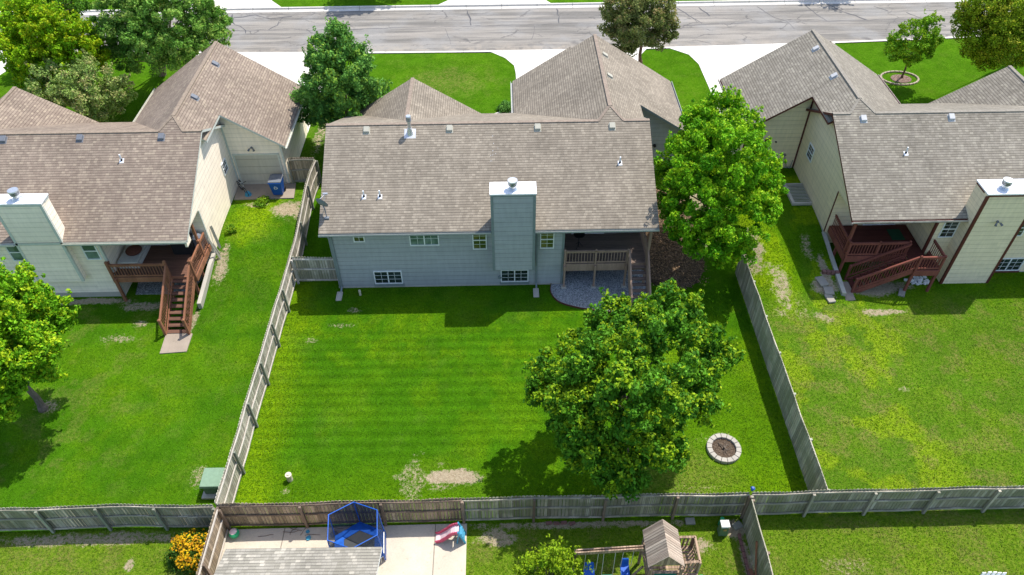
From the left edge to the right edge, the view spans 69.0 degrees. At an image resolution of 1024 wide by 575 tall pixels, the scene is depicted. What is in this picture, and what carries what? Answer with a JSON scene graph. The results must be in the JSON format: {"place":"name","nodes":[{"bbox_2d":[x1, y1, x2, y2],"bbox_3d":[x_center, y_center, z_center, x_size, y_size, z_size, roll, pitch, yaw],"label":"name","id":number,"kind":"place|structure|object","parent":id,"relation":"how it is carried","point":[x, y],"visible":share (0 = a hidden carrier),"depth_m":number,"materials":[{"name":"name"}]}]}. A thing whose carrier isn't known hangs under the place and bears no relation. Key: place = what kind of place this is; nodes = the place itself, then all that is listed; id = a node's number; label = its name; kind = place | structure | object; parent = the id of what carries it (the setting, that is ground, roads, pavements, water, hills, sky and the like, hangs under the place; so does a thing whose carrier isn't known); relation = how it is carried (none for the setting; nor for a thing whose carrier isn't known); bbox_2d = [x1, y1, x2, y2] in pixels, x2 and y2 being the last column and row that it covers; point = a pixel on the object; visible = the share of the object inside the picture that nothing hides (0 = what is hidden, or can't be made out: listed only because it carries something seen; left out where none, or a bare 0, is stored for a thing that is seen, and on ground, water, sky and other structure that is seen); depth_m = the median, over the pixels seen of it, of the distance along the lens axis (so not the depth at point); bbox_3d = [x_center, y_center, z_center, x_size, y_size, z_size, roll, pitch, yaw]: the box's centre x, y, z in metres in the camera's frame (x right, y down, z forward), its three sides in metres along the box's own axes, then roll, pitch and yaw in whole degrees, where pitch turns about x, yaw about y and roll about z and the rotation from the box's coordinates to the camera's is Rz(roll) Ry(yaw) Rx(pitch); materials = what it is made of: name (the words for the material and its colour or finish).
{"place":"outdoors","nodes":[
{"label":"outdoors","id":0,"kind":"place"},
{"bbox_2d":[0,51,6,74],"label":"driveway","id":1,"kind":"structure","parent":0,"point":[2,70],"depth_m":55.75,"materials":[{"name":"concrete"}]},
{"bbox_2d":[191,0,279,7],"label":"driveway","id":2,"kind":"structure","parent":0,"point":[245,3],"depth_m":63.52,"materials":[{"name":"concrete"}]},
{"bbox_2d":[240,52,320,130],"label":"driveway","id":3,"kind":"structure","parent":0,"point":[290,66],"depth_m":55.97,"materials":[{"name":"concrete"}]},
{"bbox_2d":[258,527,317,536],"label":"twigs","id":4,"kind":"object","parent":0,"point":[295,531],"visible":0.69,"depth_m":29.98,"materials":[{"name":"brown wood"}]},
{"bbox_2d":[221,523,466,574],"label":"patio","id":5,"kind":"structure","parent":0,"point":[414,550],"depth_m":29.65,"materials":[{"name":"concrete"}]},
{"bbox_2d":[229,528,238,538],"bbox_3d":[-11.125,9.837,29.825,0.420,0.420,0.409,-1,44,0],"label":"ball","id":6,"kind":"object","parent":5,"relation":"on","point":[233,533],"visible":1,"depth_m":29.69,"materials":[{"name":"green plastic"}]},
{"bbox_2d":[327,502,385,560],"bbox_3d":[-5.989,9.655,28.742,2.114,2.163,2.149,-1,44,0],"label":"trampoline","id":7,"kind":"object","parent":5,"relation":"on","point":[353,524],"visible":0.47,"depth_m":29.19,"materials":[{"name":"fabric"}]},
{"bbox_2d":[435,522,465,543],"bbox_3d":[-2.455,9.725,29.509,1.237,0.901,0.490,-1,44,0],"label":"toy slide","id":8,"kind":"object","parent":5,"relation":"on","point":[447,532],"visible":1,"depth_m":29.46,"materials":[{"name":"red plastic"}]},
{"bbox_2d":[439,0,549,4],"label":"driveway","id":9,"kind":"structure","parent":0,"point":[457,2],"depth_m":63.39,"materials":[{"name":"concrete"}]},
{"bbox_2d":[1,2,1009,51],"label":"road","id":10,"kind":"structure","parent":0,"point":[479,29],"depth_m":60.41,"materials":[{"name":"grey asphalt"}]},
{"bbox_2d":[0,0,963,14],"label":"curb","id":11,"kind":"structure","parent":10,"relation":"on","point":[484,6],"depth_m":63.04,"materials":[{"name":"concrete"}]},
{"bbox_2d":[77,35,976,53],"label":"curb","id":12,"kind":"structure","parent":10,"relation":"on","point":[389,52],"depth_m":57.47,"materials":[{"name":"concrete"}]},
{"bbox_2d":[0,0,1023,574],"bbox_3d":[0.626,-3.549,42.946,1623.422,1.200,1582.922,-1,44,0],"label":"ground","id":13,"kind":"structure","parent":0,"point":[480,82],"depth_m":34.79,"materials":[{"name":"green plant"}]},
{"bbox_2d":[0,256,80,422],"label":"maple tree","id":14,"kind":"object","parent":13,"relation":"on","point":[32,343],"visible":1,"depth_m":30.77,"materials":[{"name":"green plant"}]},
{"bbox_2d":[4,0,93,29],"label":"maple tree","id":15,"kind":"object","parent":13,"relation":"on","point":[78,6],"visible":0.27,"depth_m":53.27,"materials":[{"name":"green plant"}]},
{"bbox_2d":[0,0,110,102],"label":"maple tree","id":16,"kind":"object","parent":13,"relation":"on","point":[38,33],"visible":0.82,"depth_m":46.52,"materials":[{"name":"green plant"}]},
{"bbox_2d":[21,48,137,121],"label":"crabapple tree","id":17,"kind":"object","parent":13,"relation":"on","point":[105,97],"visible":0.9,"depth_m":46.42,"materials":[{"name":"green plant"}]},
{"bbox_2d":[0,503,214,532],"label":"fence","id":18,"kind":"object","parent":13,"relation":"on","point":[109,516],"visible":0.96,"depth_m":29.57,"materials":[{"name":"grey wood"}]},
{"bbox_2d":[0,41,307,296],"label":"house","id":19,"kind":"structure","parent":13,"relation":"on","point":[83,199],"depth_m":38.61,"materials":[{"name":"beige"}]},
{"bbox_2d":[5,246,23,260],"bbox_3d":[-25.039,-1.775,37.629,0.740,1.140,0.062,-1,44,0],"label":"window","id":20,"kind":"structure","parent":19,"relation":"in","point":[13,252],"depth_m":37.69,"materials":[{"name":"glass"}]},
{"bbox_2d":[80,246,101,259],"bbox_3d":[-21.300,-1.841,37.656,0.740,1.140,0.062,-1,44,0],"label":"window","id":21,"kind":"structure","parent":19,"relation":"in","point":[91,252],"depth_m":37.73,"materials":[{"name":"glass"}]},
{"bbox_2d":[221,157,228,175],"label":"window","id":22,"kind":"structure","parent":19,"relation":"in","point":[224,165],"depth_m":42.68,"materials":[{"name":"white paint"}]},
{"bbox_2d":[232,153,286,183],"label":"garage door","id":23,"kind":"structure","parent":19,"relation":"in","point":[255,168],"depth_m":44.06,"materials":[{"name":"white metal"}]},
{"bbox_2d":[104,223,211,335],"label":"deck","id":24,"kind":"structure","parent":13,"relation":"on","point":[164,265],"depth_m":38.60,"materials":[{"name":"red wood"}]},
{"bbox_2d":[117,245,150,268],"bbox_3d":[-20.072,-1.761,39.575,1.100,0.410,1.800,-1,44,0],"label":"rug","id":25,"kind":"object","parent":24,"relation":"on","point":[124,258],"visible":0.58,"depth_m":39.14,"materials":[{"name":"grey fabric"}]},
{"bbox_2d":[125,245,141,255],"bbox_3d":[-19.923,-1.961,39.245,0.824,0.355,0.824,-1,44,0],"label":"table","id":26,"kind":"object","parent":25,"relation":"on","point":[132,250],"visible":0.95,"depth_m":39.07,"materials":[{"name":"brown wood"}]},
{"bbox_2d":[170,233,194,254],"bbox_3d":[-17.509,-2.406,39.673,1.150,1.200,0.650,-1,44,0],"label":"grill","id":27,"kind":"object","parent":24,"relation":"on","point":[178,249],"visible":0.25,"depth_m":39.59,"materials":[{"name":"black metal"}]},
{"bbox_2d":[191,232,204,250],"bbox_3d":[-16.786,-2.456,39.845,0.566,1.020,0.566,-1,44,0],"label":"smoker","id":28,"kind":"object","parent":24,"relation":"on","point":[193,238],"visible":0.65,"depth_m":39.55,"materials":[{"name":"grey metal"}]},
{"bbox_2d":[86,0,234,76],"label":"pear tree","id":29,"kind":"object","parent":13,"relation":"on","point":[158,39],"visible":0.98,"depth_m":47.95,"materials":[{"name":"green plant"}]},
{"bbox_2d":[136,275,202,294],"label":"gravel bed","id":30,"kind":"object","parent":13,"relation":"on","point":[144,288],"visible":0.21,"depth_m":40.31,"materials":[{"name":"grey gravel"}]},
{"bbox_2d":[160,333,192,353],"bbox_3d":[-16.875,2.828,37.454,1.400,0.120,1.350,-1,44,0],"label":"stair pad","id":31,"kind":"object","parent":13,"relation":"on","point":[176,342],"visible":1,"depth_m":37.39,"materials":[{"name":"concrete"}]},
{"bbox_2d":[164,527,207,574],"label":"flower bush","id":32,"kind":"object","parent":13,"relation":"on","point":[185,553],"visible":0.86,"depth_m":28.76,"materials":[{"name":"yellow plant"}]},
{"bbox_2d":[197,252,215,308],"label":"retaining wall","id":33,"kind":"structure","parent":13,"relation":"on","point":[204,288],"depth_m":39.67,"materials":[{"name":"concrete"}]},
{"bbox_2d":[199,468,224,498],"bbox_3d":[-12.509,8.206,31.281,0.950,0.909,1.050,-1,44,0],"label":"transformer box","id":34,"kind":"object","parent":13,"relation":"on","point":[211,479],"visible":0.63,"depth_m":31.05,"materials":[{"name":"green metal"}]},
{"bbox_2d":[196,509,231,574],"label":"fence","id":35,"kind":"object","parent":13,"relation":"on","point":[210,557],"visible":0.96,"depth_m":28.69,"materials":[{"name":"brown wood"}]},
{"bbox_2d":[207,225,220,258],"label":"leaning boards","id":36,"kind":"object","parent":13,"relation":"on","point":[216,250],"visible":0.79,"depth_m":40.62,"materials":[{"name":"grey wood"}]},
{"bbox_2d":[225,224,236,233],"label":"weed clump","id":37,"kind":"object","parent":13,"relation":"on","point":[231,228],"visible":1,"depth_m":41.74,"materials":[{"name":"green plant"}]},
{"bbox_2d":[252,195,269,207],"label":"weed clump","id":38,"kind":"object","parent":13,"relation":"on","point":[262,201],"visible":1,"depth_m":43.49,"materials":[{"name":"green plant"}]},
{"bbox_2d":[234,183,295,199],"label":"garage pad","id":39,"kind":"object","parent":13,"relation":"on","point":[257,190],"visible":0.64,"depth_m":44.32,"materials":[{"name":"concrete"}]},
{"bbox_2d":[236,180,248,195],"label":"bicycle","id":40,"kind":"object","parent":39,"relation":"on","point":[239,185],"visible":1,"depth_m":43.84,"materials":[{"name":"black metal"}]},
{"bbox_2d":[267,174,285,194],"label":"wheeled bin","id":41,"kind":"object","parent":39,"relation":"on","point":[275,182],"visible":1,"depth_m":43.62,"materials":[{"name":"blue plastic"}]},
{"bbox_2d":[214,159,321,506],"bbox_3d":[-11.622,1.065,37.089,0.361,3.137,21.801,0,44,0],"label":"fence","id":42,"kind":"object","parent":13,"relation":"on","point":[234,468],"visible":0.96,"depth_m":35.38,"materials":[{"name":"grey wood"}]},
{"bbox_2d":[285,472,292,481],"bbox_3d":[-9.469,8.051,31.658,0.269,0.460,0.269,-1,44,0],"label":"cleanout pipe","id":43,"kind":"object","parent":13,"relation":"on","point":[288,476],"visible":1,"depth_m":31.56,"materials":[{"name":"white plastic"}]},
{"bbox_2d":[214,547,381,574],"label":"house","id":44,"kind":"structure","parent":13,"relation":"on","point":[319,561],"depth_m":26.14,"materials":[{"name":"grey"}]},
{"bbox_2d":[287,157,319,183],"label":"gate","id":45,"kind":"structure","parent":13,"relation":"on","point":[292,163],"depth_m":44.31,"materials":[{"name":"wood"}]},
{"bbox_2d":[290,256,337,283],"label":"gate","id":46,"kind":"structure","parent":13,"relation":"on","point":[311,269],"depth_m":39.88,"materials":[{"name":"grey wood"}]},
{"bbox_2d":[336,292,342,300],"bbox_3d":[-9.202,0.467,39.719,0.300,0.090,0.620,-1,44,0],"label":"splash block","id":47,"kind":"object","parent":13,"relation":"on","point":[339,295],"depth_m":39.70,"materials":[{"name":"grey concrete"}]},
{"bbox_2d":[216,498,463,527],"bbox_3d":[-6.716,9.043,29.672,9.624,1.965,0.186,-1,44,-1],"label":"fence","id":48,"kind":"object","parent":13,"relation":"on","point":[247,514],"visible":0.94,"depth_m":29.60,"materials":[{"name":"brown wood"}]},
{"bbox_2d":[289,16,392,129],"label":"pear tree","id":49,"kind":"object","parent":13,"relation":"on","point":[325,63],"visible":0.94,"depth_m":43.50,"materials":[{"name":"green plant"}]},
{"bbox_2d":[318,34,684,291],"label":"house","id":50,"kind":"structure","parent":13,"relation":"on","point":[424,185],"depth_m":38.57,"materials":[{"name":"grey"}]},
{"bbox_2d":[316,193,328,220],"bbox_3d":[-9.370,-4.027,37.143,0.640,1.218,0.686,-13,46,-12],"label":"satellite dish","id":51,"kind":"object","parent":50,"relation":"attached to","point":[322,202],"visible":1,"depth_m":36.90,"materials":[{"name":"metal"}]},
{"bbox_2d":[353,237,364,241],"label":"window","id":52,"kind":"structure","parent":50,"relation":"in","point":[356,239],"depth_m":37.86,"materials":[{"name":"white paint"}]},
{"bbox_2d":[373,270,404,286],"bbox_3d":[-6.598,-0.481,39.790,1.600,1.090,0.072,-1,44,0],"label":"window","id":53,"kind":"structure","parent":50,"relation":"in","point":[382,278],"depth_m":39.80,"materials":[{"name":"glass"}]},
{"bbox_2d":[409,235,439,245],"bbox_3d":[-4.470,-2.494,37.892,1.500,0.930,0.062,-1,44,0],"label":"window","id":54,"kind":"structure","parent":50,"relation":"in","point":[414,240],"depth_m":38.00,"materials":[{"name":"glass"}]},
{"bbox_2d":[472,235,486,249],"bbox_3d":[-1.654,-2.418,38.035,0.730,1.220,0.062,-1,44,0],"label":"window","id":55,"kind":"structure","parent":50,"relation":"in","point":[479,241],"depth_m":38.10,"materials":[{"name":"glass"}]},
{"bbox_2d":[500,270,528,284],"bbox_3d":[0.141,-0.571,39.867,1.580,1.050,0.072,-1,44,0],"label":"window","id":56,"kind":"structure","parent":50,"relation":"in","point":[507,276],"depth_m":39.88,"materials":[{"name":"glass"}]},
{"bbox_2d":[540,233,554,248],"bbox_3d":[1.795,-2.465,38.074,0.730,1.220,0.062,-1,44,0],"label":"window","id":57,"kind":"structure","parent":50,"relation":"in","point":[546,240],"depth_m":38.18,"materials":[{"name":"glass"}]},
{"bbox_2d":[496,99,510,112],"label":"clipped shrub","id":58,"kind":"object","parent":13,"relation":"on","point":[503,106],"visible":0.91,"depth_m":50.44,"materials":[{"name":"green plant"}]},
{"bbox_2d":[533,288,538,296],"bbox_3d":[1.286,0.281,39.795,0.300,0.090,0.620,-1,44,0],"label":"splash block","id":59,"kind":"object","parent":13,"relation":"on","point":[535,292],"depth_m":39.80,"materials":[{"name":"grey concrete"}]},
{"bbox_2d":[512,533,594,574],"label":"young tree","id":60,"kind":"object","parent":13,"relation":"on","point":[556,556],"visible":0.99,"depth_m":26.67,"materials":[{"name":"green plant"}]},
{"bbox_2d":[550,285,610,311],"bbox_3d":[4.493,0.934,39.097,5.698,0.120,1.204,16,47,16],"label":"garden edging","id":61,"kind":"object","parent":13,"relation":"on","point":[568,304],"visible":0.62,"depth_m":39.08,"materials":[{"name":"grey stone"}]},
{"bbox_2d":[551,270,645,310],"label":"patio","id":62,"kind":"structure","parent":13,"relation":"on","point":[578,291],"depth_m":40.09,"materials":[{"name":"grey stone"}]},
{"bbox_2d":[462,492,751,523],"bbox_3d":[3.692,8.832,29.787,11.402,1.948,0.197,-1,44,0],"label":"fence","id":63,"kind":"object","parent":13,"relation":"on","point":[712,508],"visible":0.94,"depth_m":29.74,"materials":[{"name":"grey wood"}]},
{"bbox_2d":[561,232,652,306],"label":"deck","id":64,"kind":"structure","parent":13,"relation":"on","point":[629,252],"depth_m":39.37,"materials":[{"name":"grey wood"}]},
{"bbox_2d":[520,278,745,502],"bbox_3d":[5.019,3.969,29.640,8.976,9.154,7.263,-25,49,-23],"label":"maple tree","id":65,"kind":"object","parent":13,"relation":"on","point":[572,396],"visible":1,"depth_m":27.50,"materials":[{"name":"green plant"}]},
{"bbox_2d":[572,519,702,574],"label":"playset","id":66,"kind":"object","parent":13,"relation":"on","point":[661,544],"visible":1,"depth_m":27.03,"materials":[{"name":"brown wood"}]},
{"bbox_2d":[583,554,598,574],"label":"swing","id":67,"kind":"object","parent":66,"relation":"hanging from","point":[588,572],"visible":0.94,"depth_m":28.30,"materials":[{"name":"plastic"}]},
{"bbox_2d":[601,553,615,574],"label":"swing","id":68,"kind":"object","parent":66,"relation":"hanging from","point":[613,565],"visible":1,"depth_m":27.76,"materials":[{"name":"plastic"}]},
{"bbox_2d":[620,552,633,574],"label":"swing","id":69,"kind":"object","parent":66,"relation":"hanging from","point":[624,567],"visible":1,"depth_m":28.22,"materials":[{"name":"plastic"}]},
{"bbox_2d":[597,0,680,63],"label":"pear tree","id":70,"kind":"object","parent":13,"relation":"on","point":[658,17],"visible":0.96,"depth_m":49.16,"materials":[{"name":"green plant"}]},
{"bbox_2d":[643,189,708,289],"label":"mulch bed","id":71,"kind":"object","parent":13,"relation":"on","point":[679,279],"visible":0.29,"depth_m":41.35,"materials":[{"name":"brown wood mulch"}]},
{"bbox_2d":[685,517,695,524],"bbox_3d":[7.229,9.489,30.256,0.380,0.100,0.280,-1,44,0],"label":"paving block","id":72,"kind":"object","parent":13,"relation":"on","point":[689,521],"depth_m":30.19,"materials":[{"name":"grey concrete"}]},
{"bbox_2d":[653,84,788,269],"bbox_3d":[10.542,-4.794,38.344,7.792,9.048,7.498,-33,53,-29],"label":"maple tree","id":73,"kind":"object","parent":13,"relation":"on","point":[718,133],"visible":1,"depth_m":36.94,"materials":[{"name":"green plant"}]},
{"bbox_2d":[717,520,729,535],"bbox_3d":[8.435,9.590,29.693,0.359,0.720,0.330,-1,44,0],"label":"utility pedestal","id":74,"kind":"object","parent":13,"relation":"on","point":[723,528],"visible":1,"depth_m":29.54,"materials":[{"name":"green metal"}]},
{"bbox_2d":[706,433,740,463],"bbox_3d":[9.289,7.051,32.678,1.495,0.266,1.495,-1,44,0],"label":"fire pit","id":75,"kind":"object","parent":13,"relation":"on","point":[722,448],"visible":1,"depth_m":32.65,"materials":[{"name":"white stone"}]},
{"bbox_2d":[731,521,742,530],"bbox_3d":[9.103,9.616,30.104,0.380,0.100,0.280,-17,47,-17],"label":"paving block","id":76,"kind":"object","parent":13,"relation":"on","point":[737,525],"depth_m":30.05,"materials":[{"name":"grey concrete"}]},
{"bbox_2d":[668,42,835,109],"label":"driveway","id":77,"kind":"structure","parent":13,"relation":"on","point":[715,63],"depth_m":56.09,"materials":[{"name":"concrete"}]},
{"bbox_2d":[748,541,757,574],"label":"timber","id":78,"kind":"object","parent":13,"relation":"on","point":[750,569],"visible":1,"depth_m":28.36,"materials":[{"name":"wood"}]},
{"bbox_2d":[742,499,772,574],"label":"fence","id":79,"kind":"object","parent":13,"relation":"on","point":[752,528],"visible":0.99,"depth_m":28.58,"materials":[{"name":"grey wood"}]},
{"bbox_2d":[735,254,829,490],"bbox_3d":[12.391,3.575,35.089,0.180,1.961,14.407,-1,44,0],"label":"fence","id":80,"kind":"object","parent":13,"relation":"on","point":[809,464],"visible":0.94,"depth_m":34.06,"materials":[{"name":"grey wood"}]},
{"bbox_2d":[783,183,811,205],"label":"window well","id":81,"kind":"object","parent":13,"relation":"on","point":[797,196],"depth_m":43.61,"materials":[{"name":"grey metal"}]},
{"bbox_2d":[815,276,828,286],"bbox_3d":[16.558,-0.337,39.833,0.480,0.110,0.680,-9,45,-9],"label":"stone slab","id":82,"kind":"object","parent":13,"relation":"on","point":[821,280],"depth_m":39.74,"materials":[{"name":"grey stone"}]},
{"bbox_2d":[823,286,834,294],"bbox_3d":[16.769,0.163,39.487,0.500,0.110,0.560,3,44,4],"label":"stone slab","id":83,"kind":"object","parent":13,"relation":"on","point":[828,290],"depth_m":39.41,"materials":[{"name":"grey stone"}]},
{"bbox_2d":[824,294,835,302],"bbox_3d":[16.709,0.572,39.185,0.400,0.110,0.600,-7,45,-7],"label":"stone slab","id":84,"kind":"object","parent":13,"relation":"on","point":[830,299],"depth_m":39.10,"materials":[{"name":"grey stone"}]},
{"bbox_2d":[821,269,839,274],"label":"stone edging","id":85,"kind":"object","parent":13,"relation":"on","point":[828,272],"visible":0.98,"depth_m":40.02,"materials":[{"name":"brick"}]},
{"bbox_2d":[822,232,845,295],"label":"retaining wall","id":86,"kind":"structure","parent":13,"relation":"on","point":[837,276],"depth_m":40.33,"materials":[{"name":"concrete"}]},
{"bbox_2d":[843,282,854,300],"bbox_3d":[17.694,0.223,39.741,0.950,0.120,1.450,-1,44,0],"label":"stair pad","id":87,"kind":"object","parent":13,"relation":"on","point":[849,295],"visible":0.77,"depth_m":39.55,"materials":[{"name":"concrete"}]},
{"bbox_2d":[718,29,1023,283],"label":"house","id":88,"kind":"structure","parent":13,"relation":"on","point":[855,141],"depth_m":39.35,"materials":[{"name":"grey"}]},
{"bbox_2d":[806,142,814,162],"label":"window","id":89,"kind":"structure","parent":88,"relation":"in","point":[810,151],"depth_m":43.17,"materials":[{"name":"grey glass"}]},
{"bbox_2d":[863,223,895,224],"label":"sliding door","id":90,"kind":"structure","parent":88,"relation":"in","point":[890,223],"depth_m":41.17,"materials":[{"name":"white paint"}]},
{"bbox_2d":[938,222,959,237],"bbox_3d":[22.581,-3.026,38.496,0.780,1.120,0.062,-1,44,0],"label":"window","id":91,"kind":"structure","parent":88,"relation":"in","point":[948,230],"depth_m":38.51,"materials":[{"name":"glass"}]},
{"bbox_2d":[995,258,1023,272],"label":"window","id":92,"kind":"structure","parent":88,"relation":"in","point":[1007,265],"depth_m":40.38,"materials":[{"name":"glass"}]},
{"bbox_2d":[1017,225,1023,235],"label":"window","id":93,"kind":"structure","parent":88,"relation":"in","point":[1021,231],"depth_m":38.70,"materials":[{"name":"white paint"}]},
{"bbox_2d":[751,485,1023,516],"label":"fence","id":94,"kind":"object","parent":13,"relation":"on","point":[865,501],"visible":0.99,"depth_m":29.83,"materials":[{"name":"grey wood"}]},
{"bbox_2d":[827,214,947,292],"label":"deck","id":95,"kind":"structure","parent":13,"relation":"on","point":[860,244],"depth_m":39.44,"materials":[{"name":"red wood"}]},
{"bbox_2d":[886,229,904,239],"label":"doormat","id":96,"kind":"object","parent":95,"relation":"on","point":[895,234],"visible":1,"depth_m":40.58,"materials":[{"name":"green fabric"}]},
{"bbox_2d":[880,70,919,85],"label":"tree ring","id":97,"kind":"object","parent":13,"relation":"on","point":[904,79],"visible":0.93,"depth_m":53.44,"materials":[{"name":"beige stone"}]},
{"bbox_2d":[898,288,905,296],"bbox_3d":[20.721,0.266,39.614,0.320,0.110,0.600,20,48,20],"label":"stone slab","id":98,"kind":"object","parent":13,"relation":"on","point":[901,292],"depth_m":39.53,"materials":[{"name":"grey stone"}]},
{"bbox_2d":[883,9,944,77],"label":"young tree","id":99,"kind":"object","parent":13,"relation":"on","point":[927,43],"visible":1,"depth_m":49.90,"materials":[{"name":"green plant"}]},
{"bbox_2d":[904,276,929,284],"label":"rocks","id":100,"kind":"object","parent":13,"relation":"on","point":[919,279],"visible":0.84,"depth_m":40.19,"materials":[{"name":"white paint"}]},
{"bbox_2d":[950,0,1023,71],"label":"locust tree","id":101,"kind":"object","parent":13,"relation":"on","point":[998,30],"visible":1,"depth_m":47.25,"materials":[{"name":"green plant"}]},
{"bbox_2d":[489,48,646,78],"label":"driveway","id":102,"kind":"structure","parent":0,"point":[523,62],"depth_m":56.26,"materials":[{"name":"concrete"}]},
{"bbox_2d":[574,233,584,248],"bbox_3d":[3.568,-2.511,39.773,0.598,0.890,0.598,-1,44,0],"label":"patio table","id":103,"kind":"object","parent":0,"point":[579,235],"visible":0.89,"depth_m":39.44,"materials":[{"name":"black metal"}]},
{"bbox_2d":[980,571,1006,574],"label":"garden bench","id":104,"kind":"object","parent":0,"point":[991,573],"visible":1,"depth_m":28.09,"materials":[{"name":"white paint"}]}
]}

